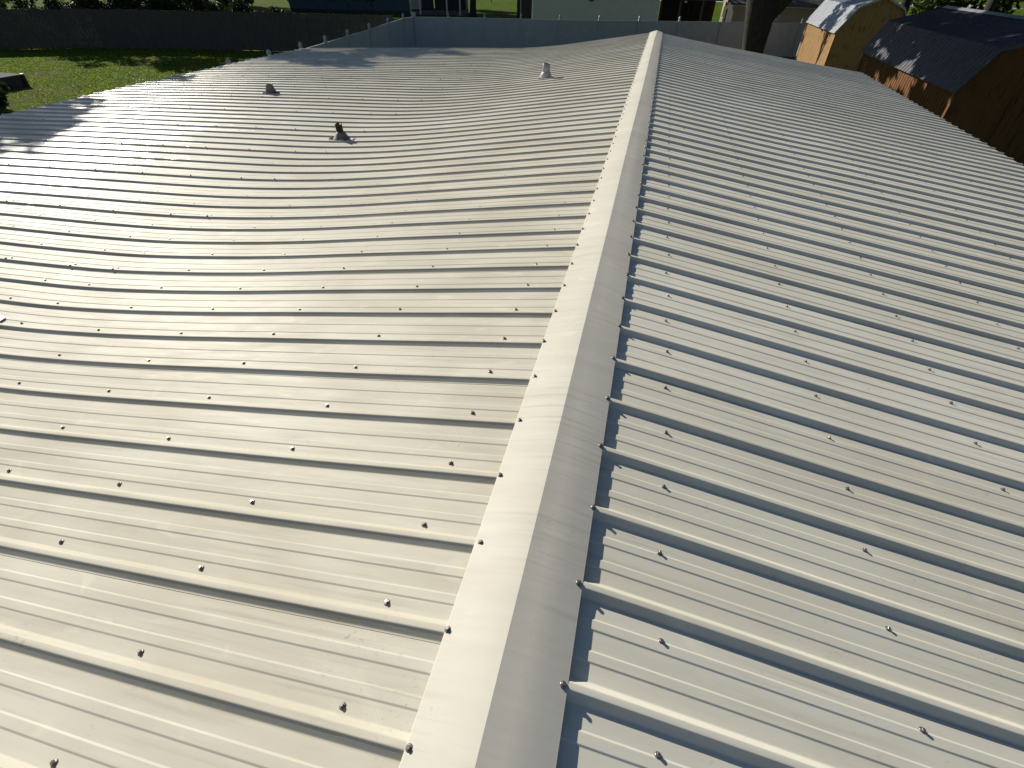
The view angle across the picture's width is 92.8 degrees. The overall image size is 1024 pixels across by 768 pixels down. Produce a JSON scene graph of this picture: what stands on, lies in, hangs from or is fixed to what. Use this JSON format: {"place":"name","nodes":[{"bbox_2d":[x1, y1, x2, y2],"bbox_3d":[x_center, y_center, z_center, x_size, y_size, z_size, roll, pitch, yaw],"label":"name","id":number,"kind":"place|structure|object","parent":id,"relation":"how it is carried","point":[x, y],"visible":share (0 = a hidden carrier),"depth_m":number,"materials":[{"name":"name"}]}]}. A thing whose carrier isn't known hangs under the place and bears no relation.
{"place":"outdoors","nodes":[
{"label":"outdoors","id":0,"kind":"place"},
{"bbox_2d":[0,45,279,122],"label":"grass","id":1,"kind":"structure","parent":0,"point":[50,51],"depth_m":25.46,"materials":[{"name":"green plant"}]},
{"bbox_2d":[0,47,229,97],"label":"fallen leaves","id":2,"kind":"object","parent":1,"relation":"on","point":[98,70],"visible":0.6,"depth_m":25.04,"materials":[{"name":"brown plant"}]},
{"bbox_2d":[0,30,1023,767],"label":"house","id":3,"kind":"structure","parent":0,"point":[588,406],"depth_m":1.84,"materials":[{"name":"paint"}]},
{"bbox_2d":[263,83,279,93],"bbox_3d":[-4.005,-4.887,8.082,0.222,0.141,0.216,10,41,10],"label":"vent pipe","id":4,"kind":"object","parent":3,"relation":"on","point":[269,88],"visible":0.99,"depth_m":8.04,"materials":[{"name":"metal"}]},
{"bbox_2d":[329,122,355,140],"bbox_3d":[-2.001,-2.946,5.692,0.304,0.192,0.220,10,41,10],"label":"vent pipe","id":5,"kind":"object","parent":3,"relation":"on","point":[341,135],"visible":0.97,"depth_m":5.67,"materials":[{"name":"metal"}]},
{"bbox_2d":[538,63,552,78],"bbox_3d":[0.546,-5.004,7.801,0.220,0.211,0.200,10,41,10],"label":"vent pipe","id":6,"kind":"object","parent":3,"relation":"on","point":[545,73],"visible":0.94,"depth_m":7.77,"materials":[{"name":"grey plastic"}]},
{"bbox_2d":[0,0,1023,191],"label":"ground","id":7,"kind":"structure","parent":0,"point":[500,9],"depth_m":27.78,"materials":[{"name":"green plant"}]},
{"bbox_2d":[0,81,9,109],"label":"shrub","id":8,"kind":"object","parent":7,"relation":"on","point":[4,87],"visible":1,"depth_m":17.37,"materials":[{"name":"green plant"}]},
{"bbox_2d":[0,0,12,8],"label":"oak tree","id":9,"kind":"object","parent":7,"relation":"on","point":[4,6],"visible":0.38,"depth_m":42.34,"materials":[{"name":"green plant"}]},
{"bbox_2d":[0,72,29,88],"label":"deck","id":10,"kind":"structure","parent":7,"relation":"on","point":[12,80],"depth_m":20.89,"materials":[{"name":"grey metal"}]},
{"bbox_2d":[5,0,100,34],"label":"shrub","id":11,"kind":"object","parent":7,"relation":"on","point":[56,4],"visible":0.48,"depth_m":30.60,"materials":[{"name":"green plant"}]},
{"bbox_2d":[81,0,129,9],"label":"shrub","id":12,"kind":"object","parent":7,"relation":"on","point":[114,4],"visible":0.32,"depth_m":31.44,"materials":[{"name":"green plant"}]},
{"bbox_2d":[116,0,173,10],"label":"shrub","id":13,"kind":"object","parent":7,"relation":"on","point":[132,5],"visible":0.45,"depth_m":31.36,"materials":[{"name":"green plant"}]},
{"bbox_2d":[151,0,206,10],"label":"shrub","id":14,"kind":"object","parent":7,"relation":"on","point":[181,5],"visible":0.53,"depth_m":31.57,"materials":[{"name":"green plant"}]},
{"bbox_2d":[0,8,392,50],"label":"wooden fence","id":15,"kind":"object","parent":7,"relation":"on","point":[144,28],"visible":0.81,"depth_m":29.63,"materials":[{"name":"brown wood"}]},
{"bbox_2d":[202,0,254,35],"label":"shrub","id":16,"kind":"object","parent":7,"relation":"on","point":[238,5],"visible":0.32,"depth_m":31.85,"materials":[{"name":"green plant"}]},
{"bbox_2d":[204,0,253,10],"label":"oak tree","id":17,"kind":"object","parent":7,"relation":"on","point":[225,3],"visible":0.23,"depth_m":44.21,"materials":[{"name":"green plant"}]},
{"bbox_2d":[255,5,292,39],"bbox_3d":[-15.823,-24.101,32.778,2.864,2.272,2.125,-10,42,-13],"label":"shrub","id":18,"kind":"object","parent":7,"relation":"on","point":[276,10],"visible":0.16,"depth_m":31.93,"materials":[{"name":"green plant"}]},
{"bbox_2d":[225,12,416,64],"bbox_3d":[-7.364,-15.497,22.954,0.406,2.100,20.080,5,41,4],"label":"vinyl fence","id":19,"kind":"object","parent":7,"relation":"on","point":[399,33],"visible":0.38,"depth_m":25.80,"materials":[{"name":"white plastic"}]},
{"bbox_2d":[288,0,468,15],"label":"blue house","id":20,"kind":"structure","parent":7,"relation":"on","point":[426,7],"depth_m":53.57,"materials":[{"name":"teal"}]},
{"bbox_2d":[469,0,476,16],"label":"oak tree","id":21,"kind":"object","parent":7,"relation":"on","point":[472,13],"visible":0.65,"depth_m":52.33,"materials":[{"name":"plant"}]},
{"bbox_2d":[531,0,659,20],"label":"house","id":22,"kind":"structure","parent":7,"relation":"on","point":[627,10],"depth_m":36.59,"materials":[{"name":"white"}]},
{"bbox_2d":[414,12,806,56],"bbox_3d":[8.985,-22.243,31.224,30.074,2.100,0.597,-2,41,-3],"label":"vinyl fence","id":23,"kind":"object","parent":7,"relation":"on","point":[783,39],"visible":0.6,"depth_m":30.83,"materials":[{"name":"white plastic"}]},
{"bbox_2d":[658,0,723,21],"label":"carport","id":24,"kind":"object","parent":7,"relation":"on","point":[674,10],"visible":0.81,"depth_m":40.26,"materials":[{"name":"brown paint"}]},
{"bbox_2d":[733,0,792,88],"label":"oak tree","id":25,"kind":"object","parent":7,"relation":"on","point":[761,16],"visible":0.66,"depth_m":16.43,"materials":[{"name":"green plant"}]},
{"bbox_2d":[795,0,906,79],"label":"barn shed","id":26,"kind":"structure","parent":7,"relation":"on","point":[840,34],"depth_m":24.81,"materials":[{"name":"beige wood"}]},
{"bbox_2d":[900,0,965,13],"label":"oak tree","id":27,"kind":"object","parent":7,"relation":"on","point":[924,5],"visible":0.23,"depth_m":25.99,"materials":[{"name":"green plant"}]},
{"bbox_2d":[848,5,1023,165],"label":"barn shed","id":28,"kind":"structure","parent":7,"relation":"on","point":[961,68],"depth_m":13.94,"materials":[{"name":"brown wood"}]},
{"bbox_2d":[987,97,1023,165],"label":"door","id":29,"kind":"structure","parent":28,"relation":"in","point":[1007,138],"depth_m":13.52,"materials":[{"name":"brown wood"}]},
{"bbox_2d":[931,0,1023,13],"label":"oak tree","id":30,"kind":"object","parent":7,"relation":"on","point":[1003,6],"visible":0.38,"depth_m":23.88,"materials":[{"name":"green plant"}]},
{"bbox_2d":[983,0,997,11],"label":"oak tree","id":31,"kind":"object","parent":7,"relation":"on","point":[990,5],"depth_m":20.34,"materials":[{"name":"brown plant"}]},
{"bbox_2d":[517,0,531,18],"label":"brown house","id":32,"kind":"structure","parent":0,"point":[524,8],"depth_m":51.85,"materials":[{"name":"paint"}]},
{"bbox_2d":[720,3,732,21],"bbox_3d":[15.093,-25.484,34.753,0.740,2.620,0.512,10,41,10],"label":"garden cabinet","id":33,"kind":"object","parent":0,"point":[727,13],"visible":0.42,"depth_m":34.10,"materials":[{"name":"grey"}]},
{"bbox_2d":[719,0,824,22],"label":"beige house","id":34,"kind":"structure","parent":0,"point":[795,11],"depth_m":34.31,"materials":[{"name":"paint"}]},
{"bbox_2d":[660,0,1020,8],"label":"road","id":35,"kind":"structure","parent":0,"point":[910,5],"depth_m":86.90,"materials":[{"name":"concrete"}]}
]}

